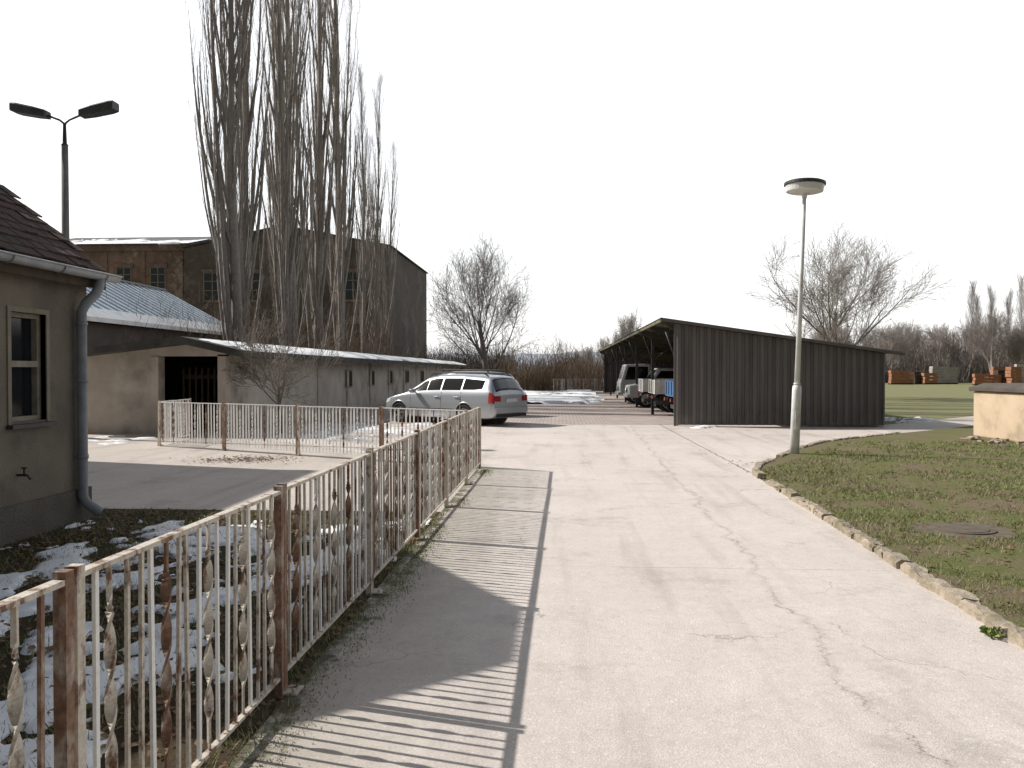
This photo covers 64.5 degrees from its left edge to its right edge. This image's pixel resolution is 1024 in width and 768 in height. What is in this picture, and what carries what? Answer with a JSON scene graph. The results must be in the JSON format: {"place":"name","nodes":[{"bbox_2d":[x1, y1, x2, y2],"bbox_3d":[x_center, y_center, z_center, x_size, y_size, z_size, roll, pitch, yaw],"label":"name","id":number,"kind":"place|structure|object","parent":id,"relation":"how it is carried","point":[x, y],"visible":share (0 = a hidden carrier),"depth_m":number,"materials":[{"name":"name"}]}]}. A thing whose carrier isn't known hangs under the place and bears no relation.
{"place":"outdoors","nodes":[
{"label":"outdoors","id":0,"kind":"place"},
{"bbox_2d":[0,184,122,545],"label":"house","id":1,"kind":"structure","parent":0,"point":[49,274],"depth_m":8.07,"materials":[{"name":"paint"}]},
{"bbox_2d":[6,305,56,429],"bbox_3d":[-4.692,-0.158,7.812,0.210,1.150,0.660,0,1,3],"label":"window","id":2,"kind":"structure","parent":1,"relation":"in","point":[22,329],"depth_m":7.92,"materials":[{"name":"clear glass"}]},
{"bbox_2d":[0,506,448,767],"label":"verge","id":3,"kind":"structure","parent":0,"point":[118,732],"depth_m":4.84,"materials":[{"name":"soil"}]},
{"bbox_2d":[0,569,74,767],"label":"fence panel","id":4,"kind":"object","parent":3,"relation":"on","point":[60,584],"visible":1,"depth_m":2.24,"materials":[{"name":"white paint"}]},
{"bbox_2d":[64,485,284,767],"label":"fence panel","id":5,"kind":"object","parent":3,"relation":"on","point":[275,570],"visible":0.99,"depth_m":3.00,"materials":[{"name":"white paint"}]},
{"bbox_2d":[0,516,430,767],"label":"snow patches","id":6,"kind":"object","parent":3,"relation":"on","point":[48,565],"visible":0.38,"depth_m":5.25,"materials":[{"name":"snow"}]},
{"bbox_2d":[277,450,372,695],"bbox_3d":[-1.045,0.997,4.867,0.110,1.035,1.822,0,1,4],"label":"fence panel","id":7,"kind":"object","parent":3,"relation":"on","point":[342,510],"visible":0.99,"depth_m":4.71,"materials":[{"name":"white paint"}]},
{"bbox_2d":[88,423,475,511],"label":"yard","id":8,"kind":"structure","parent":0,"point":[139,474],"depth_m":12.76,"materials":[{"name":"concrete"}]},
{"bbox_2d":[9,100,118,240],"bbox_3d":[-10.600,-2.679,19.260,2.510,7.950,0.330,0,1,3],"label":"street lamp","id":9,"kind":"object","parent":8,"relation":"on","point":[104,108],"visible":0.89,"depth_m":19.16,"materials":[{"name":"black metal"}]},
{"bbox_2d":[88,435,156,444],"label":"snow patches","id":10,"kind":"object","parent":8,"relation":"on","point":[115,436],"visible":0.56,"depth_m":18.99,"materials":[{"name":"snow"}]},
{"bbox_2d":[157,398,190,445],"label":"fence panel","id":11,"kind":"object","parent":8,"relation":"on","point":[183,407],"visible":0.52,"depth_m":18.30,"materials":[{"name":"white paint"}]},
{"bbox_2d":[158,401,226,450],"bbox_3d":[-6.606,0.845,16.747,2.014,0.962,0.110,0,1,30],"label":"fence panel","id":12,"kind":"object","parent":8,"relation":"on","point":[159,421],"visible":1,"depth_m":16.73,"materials":[{"name":"white paint"}]},
{"bbox_2d":[175,454,295,463],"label":"drifted leaves","id":13,"kind":"object","parent":8,"relation":"on","point":[246,458],"visible":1,"depth_m":14.51,"materials":[{"name":"brown plant"}]},
{"bbox_2d":[223,402,300,455],"bbox_3d":[-4.872,0.857,15.762,2.014,0.962,0.110,1,1,29],"label":"fence panel","id":14,"kind":"object","parent":8,"relation":"on","point":[224,425],"visible":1,"depth_m":15.76,"materials":[{"name":"white paint"}]},
{"bbox_2d":[297,405,385,460],"bbox_3d":[-3.139,0.878,14.784,2.014,0.962,0.110,0,1,30],"label":"fence panel","id":15,"kind":"object","parent":8,"relation":"on","point":[298,430],"visible":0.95,"depth_m":14.77,"materials":[{"name":"white paint"}]},
{"bbox_2d":[182,227,428,357],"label":"factory hall","id":16,"kind":"structure","parent":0,"point":[199,262],"depth_m":79.70,"materials":[{"name":"brick"}]},
{"bbox_2d":[201,269,221,302],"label":"window","id":17,"kind":"structure","parent":16,"relation":"in","point":[208,284],"depth_m":79.65,"materials":[{"name":"grey glass"}]},
{"bbox_2d":[250,269,261,301],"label":"window","id":18,"kind":"structure","parent":16,"relation":"in","point":[257,271],"depth_m":79.40,"materials":[{"name":"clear glass"}]},
{"bbox_2d":[345,268,361,301],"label":"window","id":19,"kind":"structure","parent":16,"relation":"in","point":[352,280],"depth_m":78.84,"materials":[{"name":"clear glass"}]},
{"bbox_2d":[345,320,361,351],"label":"window","id":20,"kind":"structure","parent":16,"relation":"in","point":[349,322],"depth_m":78.91,"materials":[{"name":"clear glass"}]},
{"bbox_2d":[288,391,673,424],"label":"paved lane","id":21,"kind":"structure","parent":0,"point":[612,409],"depth_m":29.03,"materials":[{"name":"concrete"}]},
{"bbox_2d":[386,372,527,424],"bbox_3d":[-1.830,0.426,24.995,4.610,1.605,2.180,1,1,37],"label":"parked car","id":22,"kind":"object","parent":21,"relation":"on","point":[500,398],"visible":0.84,"depth_m":23.92,"materials":[{"name":"silver metal"}]},
{"bbox_2d":[438,369,513,377],"bbox_3d":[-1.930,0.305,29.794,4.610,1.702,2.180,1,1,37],"label":"roof rack","id":23,"kind":"object","parent":22,"relation":"attached to","point":[470,370],"visible":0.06,"depth_m":29.00,"materials":[{"name":"metal"}]},
{"bbox_2d":[523,390,603,403],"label":"snow patches","id":24,"kind":"object","parent":21,"relation":"on","point":[574,397],"visible":0.63,"depth_m":45.30,"materials":[{"name":"snow"}]},
{"bbox_2d":[615,364,650,403],"bbox_3d":[7.567,-0.024,40.175,4.750,1.948,1.994,0,1,2],"label":"truck","id":25,"kind":"object","parent":21,"relation":"on","point":[627,375],"visible":0.17,"depth_m":39.36,"materials":[{"name":"grey paint"}]},
{"bbox_2d":[623,368,673,406],"bbox_3d":[7.436,0.153,36.178,4.750,1.720,1.994,0,1,2],"label":"truck","id":26,"kind":"object","parent":21,"relation":"on","point":[631,390],"visible":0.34,"depth_m":35.38,"materials":[{"name":"grey paint"}]},
{"bbox_2d":[637,379,669,411],"bbox_3d":[7.438,0.101,32.230,4.750,1.948,1.994,0,1,3],"label":"truck","id":27,"kind":"object","parent":21,"relation":"on","point":[643,385],"visible":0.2,"depth_m":31.56,"materials":[{"name":"beige paint"}]},
{"bbox_2d":[647,379,673,412],"bbox_3d":[7.365,0.149,29.230,4.750,1.948,1.994,0,1,3],"label":"truck","id":28,"kind":"object","parent":21,"relation":"on","point":[656,386],"visible":0.02,"depth_m":28.94,"materials":[{"name":"beige paint"}]},
{"bbox_2d":[664,380,673,408],"bbox_3d":[7.380,0.199,26.024,4.750,1.948,1.994,0,1,3],"label":"truck","id":29,"kind":"object","parent":21,"relation":"on","point":[669,387],"visible":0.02,"depth_m":26.07,"materials":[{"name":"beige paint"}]},
{"bbox_2d":[598,317,904,425],"bbox_3d":[8.694,-0.625,41.387,6.800,3.144,36.950,0,1,3],"label":"carport","id":30,"kind":"object","parent":21,"relation":"on","point":[723,375],"visible":0.94,"depth_m":23.26,"materials":[{"name":"metal"}]},
{"bbox_2d":[0,0,1023,355],"label":"sky","id":31,"kind":"structure","parent":0,"point":[640,155],"materials":[{"name":"white"}]},
{"bbox_2d":[177,381,975,511],"bbox_3d":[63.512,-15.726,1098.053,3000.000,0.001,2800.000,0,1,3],"label":"ground","id":32,"kind":"structure","parent":0,"point":[939,401],"depth_m":42.83,"materials":[{"name":"green plant"}]},
{"bbox_2d":[70,236,220,300],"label":"brick factory","id":33,"kind":"structure","parent":32,"relation":"on","point":[158,262],"depth_m":81.07,"materials":[{"name":"brick"}]},
{"bbox_2d":[114,264,133,281],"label":"window","id":34,"kind":"structure","parent":33,"relation":"in","point":[125,270],"depth_m":81.16,"materials":[{"name":"grey glass"}]},
{"bbox_2d":[148,264,167,288],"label":"window","id":35,"kind":"structure","parent":33,"relation":"in","point":[157,272],"depth_m":80.96,"materials":[{"name":"grey glass"}]},
{"bbox_2d":[86,280,226,347],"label":"workshop hall","id":36,"kind":"structure","parent":32,"relation":"on","point":[105,321],"depth_m":32.94,"materials":[{"name":"metal"}]},
{"bbox_2d":[103,277,224,343],"bbox_3d":[-15.979,-2.043,32.891,8.423,6.247,8.883,0,1,3],"label":"scrub","id":37,"kind":"object","parent":32,"relation":"on","point":[143,338],"visible":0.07,"depth_m":33.03,"materials":[{"name":"plant"}]},
{"bbox_2d":[185,0,256,341],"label":"poplar tree","id":38,"kind":"object","parent":32,"relation":"on","point":[231,237],"visible":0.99,"depth_m":34.78,"materials":[{"name":"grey plant"}]},
{"bbox_2d":[184,0,275,341],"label":"poplar tree","id":39,"kind":"object","parent":32,"relation":"on","point":[249,211],"visible":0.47,"depth_m":38.20,"materials":[{"name":"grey plant"}]},
{"bbox_2d":[87,336,467,433],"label":"storage shed","id":40,"kind":"structure","parent":32,"relation":"on","point":[130,385],"depth_m":21.84,"materials":[{"name":"paint"}]},
{"bbox_2d":[345,370,352,387],"bbox_3d":[-6.518,-0.211,32.381,0.043,0.720,1.020,0,1,3],"label":"window","id":41,"kind":"structure","parent":40,"relation":"in","point":[350,371],"depth_m":32.52,"materials":[{"name":"black glass"}]},
{"bbox_2d":[369,370,374,385],"bbox_3d":[-6.287,-0.274,36.374,0.043,0.720,1.020,0,1,3],"label":"window","id":42,"kind":"structure","parent":40,"relation":"in","point":[373,371],"depth_m":36.53,"materials":[{"name":"black glass"}]},
{"bbox_2d":[248,0,317,346],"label":"poplar tree","id":43,"kind":"object","parent":32,"relation":"on","point":[286,146],"visible":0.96,"depth_m":40.67,"materials":[{"name":"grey plant"}]},
{"bbox_2d":[256,0,317,346],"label":"poplar tree","id":44,"kind":"object","parent":32,"relation":"on","point":[296,273],"visible":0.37,"depth_m":44.05,"materials":[{"name":"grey plant"}]},
{"bbox_2d":[161,246,414,356],"bbox_3d":[-11.444,-3.263,50.138,7.333,8.144,36.049,0,1,3],"label":"scrub","id":45,"kind":"object","parent":32,"relation":"on","point":[356,339],"visible":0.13,"depth_m":43.31,"materials":[{"name":"plant"}]},
{"bbox_2d":[268,0,342,349],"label":"poplar tree","id":46,"kind":"object","parent":32,"relation":"on","point":[317,274],"visible":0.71,"depth_m":46.71,"materials":[{"name":"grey plant"}]},
{"bbox_2d":[306,0,366,351],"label":"poplar tree","id":47,"kind":"object","parent":32,"relation":"on","point":[339,198],"visible":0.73,"depth_m":50.58,"materials":[{"name":"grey plant"}]},
{"bbox_2d":[348,63,382,353],"bbox_3d":[-10.432,-11.518,58.337,2.576,24.431,2.303,0,1,-4],"label":"poplar tree","id":48,"kind":"object","parent":32,"relation":"on","point":[365,292],"visible":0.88,"depth_m":58.19,"materials":[{"name":"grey plant"}]},
{"bbox_2d":[355,66,396,354],"bbox_3d":[-10.547,-11.886,62.895,3.276,25.026,3.060,0,1,-2],"label":"poplar tree","id":49,"kind":"object","parent":32,"relation":"on","point":[377,204],"visible":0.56,"depth_m":62.36,"materials":[{"name":"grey plant"}]},
{"bbox_2d":[367,139,400,354],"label":"poplar tree","id":50,"kind":"object","parent":32,"relation":"on","point":[386,283],"visible":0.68,"depth_m":66.62,"materials":[{"name":"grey plant"}]},
{"bbox_2d":[395,326,524,372],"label":"scrub","id":51,"kind":"object","parent":32,"relation":"on","point":[492,362],"visible":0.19,"depth_m":77.19,"materials":[{"name":"plant"}]},
{"bbox_2d":[406,228,550,371],"bbox_3d":[-2.606,-5.611,61.716,10.356,12.498,9.538,1,1,36],"label":"bare tree","id":52,"kind":"object","parent":32,"relation":"on","point":[488,269],"visible":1,"depth_m":61.63,"materials":[{"name":"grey plant"}]},
{"bbox_2d":[496,332,603,390],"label":"scrub","id":53,"kind":"object","parent":32,"relation":"on","point":[542,376],"visible":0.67,"depth_m":68.23,"materials":[{"name":"plant"}]},
{"bbox_2d":[577,341,595,366],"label":"bare tree","id":54,"kind":"object","parent":32,"relation":"on","point":[588,353],"visible":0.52,"depth_m":99.85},
{"bbox_2d":[569,340,611,370],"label":"scrub","id":55,"kind":"object","parent":32,"relation":"on","point":[600,362],"visible":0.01,"depth_m":105.62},
{"bbox_2d":[594,332,616,366],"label":"bare tree","id":56,"kind":"object","parent":32,"relation":"on","point":[602,345],"visible":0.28,"depth_m":94.81,"materials":[{"name":"plant"}]},
{"bbox_2d":[611,310,643,342],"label":"bare tree","id":57,"kind":"object","parent":32,"relation":"on","point":[630,325],"visible":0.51,"depth_m":89.43,"materials":[{"name":"plant"}]},
{"bbox_2d":[807,328,851,343],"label":"bare tree","id":58,"kind":"object","parent":32,"relation":"on","point":[839,337],"visible":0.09,"depth_m":115.85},
{"bbox_2d":[826,325,856,344],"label":"bare tree","id":59,"kind":"object","parent":32,"relation":"on","point":[844,331],"visible":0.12,"depth_m":122.51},
{"bbox_2d":[738,211,960,345],"bbox_3d":[18.900,-4.774,47.549,10.619,11.261,10.368,0,1,-21],"label":"bare tree","id":60,"kind":"object","parent":32,"relation":"on","point":[844,275],"visible":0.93,"depth_m":46.34,"materials":[{"name":"grey plant"}]},
{"bbox_2d":[852,323,896,346],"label":"bare tree","id":61,"kind":"object","parent":32,"relation":"on","point":[873,334],"visible":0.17,"depth_m":127.97,"materials":[{"name":"plant"}]},
{"bbox_2d":[751,432,1023,648],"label":"kerb","id":62,"kind":"structure","parent":32,"relation":"on","point":[965,601],"depth_m":6.45,"materials":[{"name":"stone"}]},
{"bbox_2d":[872,323,914,373],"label":"bare tree","id":63,"kind":"object","parent":32,"relation":"on","point":[897,342],"visible":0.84,"depth_m":110.23,"materials":[{"name":"plant"}]},
{"bbox_2d":[888,370,903,384],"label":"brick stack","id":64,"kind":"object","parent":32,"relation":"on","point":[896,379],"visible":1,"depth_m":97.56,"materials":[{"name":"brick"}]},
{"bbox_2d":[899,371,913,384],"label":"brick stack","id":65,"kind":"object","parent":32,"relation":"on","point":[908,377],"visible":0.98,"depth_m":97.55,"materials":[{"name":"brick"}]},
{"bbox_2d":[792,318,1023,382],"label":"scrub","id":66,"kind":"object","parent":32,"relation":"on","point":[968,370],"visible":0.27,"depth_m":113.55,"materials":[{"name":"plant"}]},
{"bbox_2d":[891,317,930,366],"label":"bare tree","id":67,"kind":"object","parent":32,"relation":"on","point":[909,328],"visible":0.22,"depth_m":122.13,"materials":[{"name":"plant"}]},
{"bbox_2d":[885,417,944,422],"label":"snow patches","id":68,"kind":"object","parent":32,"relation":"on","point":[905,421],"visible":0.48,"depth_m":26.18,"materials":[{"name":"snow"}]},
{"bbox_2d":[912,372,924,383],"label":"brick stack","id":69,"kind":"object","parent":32,"relation":"on","point":[917,380],"visible":0.53,"depth_m":99.53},
{"bbox_2d":[907,327,931,369],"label":"bare tree","id":70,"kind":"object","parent":32,"relation":"on","point":[916,337],"visible":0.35,"depth_m":119.65,"materials":[{"name":"plant"}]},
{"bbox_2d":[921,373,937,383],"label":"brick stack","id":71,"kind":"object","parent":32,"relation":"on","point":[929,378],"visible":0.86,"depth_m":98.56,"materials":[{"name":"brick"}]},
{"bbox_2d":[929,366,948,383],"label":"brick stack","id":72,"kind":"object","parent":32,"relation":"on","point":[939,369],"visible":0.61,"depth_m":100.54,"materials":[{"name":"concrete"}]},
{"bbox_2d":[920,321,960,377],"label":"bare tree","id":73,"kind":"object","parent":32,"relation":"on","point":[939,342],"visible":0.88,"depth_m":114.02,"materials":[{"name":"plant"}]},
{"bbox_2d":[928,329,964,364],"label":"bare tree","id":74,"kind":"object","parent":32,"relation":"on","point":[951,344],"visible":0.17,"depth_m":121.49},
{"bbox_2d":[940,367,957,383],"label":"brick stack","id":75,"kind":"object","parent":32,"relation":"on","point":[952,378],"visible":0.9,"depth_m":100.55,"materials":[{"name":"concrete"}]},
{"bbox_2d":[962,278,979,365],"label":"poplar tree","id":76,"kind":"object","parent":32,"relation":"on","point":[972,297],"visible":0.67,"depth_m":123.81,"materials":[{"name":"plant"}]},
{"bbox_2d":[953,317,989,355],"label":"bare tree","id":77,"kind":"object","parent":32,"relation":"on","point":[962,327],"visible":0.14,"depth_m":127.80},
{"bbox_2d":[972,291,983,368],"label":"poplar tree","id":78,"kind":"object","parent":32,"relation":"on","point":[978,315],"visible":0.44,"depth_m":123.57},
{"bbox_2d":[972,374,989,384],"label":"brick stack","id":79,"kind":"object","parent":32,"relation":"on","point":[978,379],"visible":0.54,"depth_m":91.62,"materials":[{"name":"brick"}]},
{"bbox_2d":[955,303,1013,373],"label":"bare tree","id":80,"kind":"object","parent":32,"relation":"on","point":[987,337],"visible":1,"depth_m":108.22,"materials":[{"name":"plant"}]},
{"bbox_2d":[984,279,1000,347],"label":"poplar tree","id":81,"kind":"object","parent":32,"relation":"on","point":[992,297],"visible":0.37,"depth_m":123.87,"materials":[{"name":"plant"}]},
{"bbox_2d":[989,375,1000,382],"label":"brick stack","id":82,"kind":"object","parent":32,"relation":"on","point":[995,378],"visible":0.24,"depth_m":92.55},
{"bbox_2d":[990,367,1006,380],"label":"brick stack","id":83,"kind":"object","parent":32,"relation":"on","point":[996,368],"visible":0.19,"depth_m":96.61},
{"bbox_2d":[993,370,1005,382],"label":"brick stack","id":84,"kind":"object","parent":32,"relation":"on","point":[1003,377],"visible":0.19,"depth_m":93.54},
{"bbox_2d":[995,320,1023,366],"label":"bare tree","id":85,"kind":"object","parent":32,"relation":"on","point":[1015,349],"visible":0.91,"depth_m":108.81,"materials":[{"name":"plant"}]},
{"bbox_2d":[1002,286,1016,354],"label":"poplar tree","id":86,"kind":"object","parent":32,"relation":"on","point":[1008,301],"visible":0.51,"depth_m":123.48,"materials":[{"name":"plant"}]},
{"bbox_2d":[1005,367,1022,382],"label":"brick stack","id":87,"kind":"object","parent":32,"relation":"on","point":[1013,378],"visible":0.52,"depth_m":91.57,"materials":[{"name":"brick"}]},
{"bbox_2d":[1013,267,1023,329],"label":"poplar tree","id":88,"kind":"object","parent":32,"relation":"on","point":[1019,297],"visible":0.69,"depth_m":123.69,"materials":[{"name":"plant"}]},
{"bbox_2d":[1014,364,1023,382],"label":"brick stack","id":89,"kind":"object","parent":32,"relation":"on","point":[1022,370],"visible":0.46,"depth_m":91.64,"materials":[{"name":"concrete"}]},
{"bbox_2d":[227,423,1023,767],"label":"driveway","id":90,"kind":"structure","parent":0,"point":[631,597],"depth_m":4.80,"materials":[{"name":"concrete"}]},
{"bbox_2d":[223,302,346,433],"bbox_3d":[-6.137,-0.454,20.424,4.092,3.470,2.990,1,1,30],"label":"fruit tree","id":91,"kind":"object","parent":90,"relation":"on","point":[246,342],"visible":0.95,"depth_m":20.51,"materials":[{"name":"grey plant"}]},
{"bbox_2d":[287,422,432,439],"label":"snow patches","id":92,"kind":"object","parent":90,"relation":"on","point":[370,429],"visible":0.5,"depth_m":21.00,"materials":[{"name":"snow"}]},
{"bbox_2d":[246,469,492,767],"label":"grass","id":93,"kind":"structure","parent":90,"relation":"on","point":[431,536],"depth_m":5.53,"materials":[{"name":"plant"}]},
{"bbox_2d":[367,430,418,593],"bbox_3d":[-0.925,0.964,6.696,0.110,1.035,1.872,0,1,4],"label":"fence panel","id":94,"kind":"object","parent":90,"relation":"on","point":[406,519],"visible":1,"depth_m":6.61,"materials":[{"name":"white paint"}]},
{"bbox_2d":[381,406,478,467],"bbox_3d":[-1.403,0.885,13.799,2.014,0.962,0.110,1,1,29],"label":"fence panel","id":95,"kind":"object","parent":90,"relation":"on","point":[382,425],"visible":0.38,"depth_m":13.96,"materials":[{"name":"white paint"}]},
{"bbox_2d":[419,418,447,539],"bbox_3d":[-0.801,0.934,8.551,0.110,1.035,1.872,0,1,4],"label":"fence panel","id":96,"kind":"object","parent":90,"relation":"on","point":[433,489],"visible":0.98,"depth_m":8.51,"materials":[{"name":"white paint"}]},
{"bbox_2d":[448,410,467,506],"bbox_3d":[-0.675,0.902,10.415,0.110,1.035,1.892,0,1,4],"label":"fence panel","id":97,"kind":"object","parent":90,"relation":"on","point":[458,439],"visible":0.96,"depth_m":10.46,"materials":[{"name":"white paint"}]},
{"bbox_2d":[464,405,480,483],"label":"fence panel","id":98,"kind":"object","parent":90,"relation":"on","point":[474,446],"visible":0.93,"depth_m":12.40,"materials":[{"name":"white paint"}]},
{"bbox_2d":[690,425,715,428],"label":"snow patches","id":99,"kind":"object","parent":90,"relation":"on","point":[702,426],"visible":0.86,"depth_m":22.66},
{"bbox_2d":[979,625,1004,637],"bbox_3d":[2.884,1.482,4.862,0.141,0.060,0.197,1,1,36],"label":"weed","id":100,"kind":"object","parent":90,"relation":"on","point":[988,631],"visible":1,"depth_m":4.84,"materials":[{"name":"green plant"}]},
{"bbox_2d":[427,351,993,372],"bbox_3d":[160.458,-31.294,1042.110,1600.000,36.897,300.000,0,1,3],"label":"hills","id":101,"kind":"structure","parent":0,"point":[538,358],"depth_m":950.49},
{"bbox_2d":[761,426,1023,627],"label":"lawn","id":102,"kind":"structure","parent":0,"point":[973,505],"depth_m":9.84,"materials":[{"name":"plant"}]},
{"bbox_2d":[784,177,825,453],"bbox_3d":[5.385,-1.221,15.178,0.750,5.125,0.750,2,1,3],"label":"lamp post","id":103,"kind":"object","parent":102,"relation":"on","point":[803,187],"visible":0.97,"depth_m":15.13,"materials":[{"name":"metal"}]},
{"bbox_2d":[795,410,798,428],"bbox_3d":[5.317,0.667,15.123,0.060,0.350,0.010,2,1,3],"label":"service door","id":104,"kind":"structure","parent":103,"relation":"in","point":[797,411],"depth_m":15.12,"materials":[{"name":"white paint"}]},
{"bbox_2d":[728,460,1023,608],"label":"fallen leaves","id":105,"kind":"object","parent":102,"relation":"on","point":[970,588],"visible":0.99,"depth_m":9.40,"materials":[{"name":"brown plant"}]},
{"bbox_2d":[904,522,1019,537],"bbox_3d":[4.367,1.410,7.888,1.008,0.020,0.808,0,1,3],"label":"manhole","id":106,"kind":"object","parent":102,"relation":"on","point":[972,530],"visible":0.97,"depth_m":7.84,"materials":[{"name":"concrete"}]},
{"bbox_2d":[959,435,1023,446],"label":"rubble","id":107,"kind":"object","parent":102,"relation":"on","point":[1001,441],"visible":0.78,"depth_m":17.71,"materials":[{"name":"stone"}]},
{"bbox_2d":[969,383,1023,441],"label":"well housing","id":108,"kind":"object","parent":102,"relation":"on","point":[999,410],"visible":0.9,"depth_m":18.26,"materials":[{"name":"paint"}]},
{"bbox_2d":[881,416,973,432],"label":"path","id":109,"kind":"structure","parent":0,"point":[926,426],"depth_m":23.70,"materials":[{"name":"concrete"}]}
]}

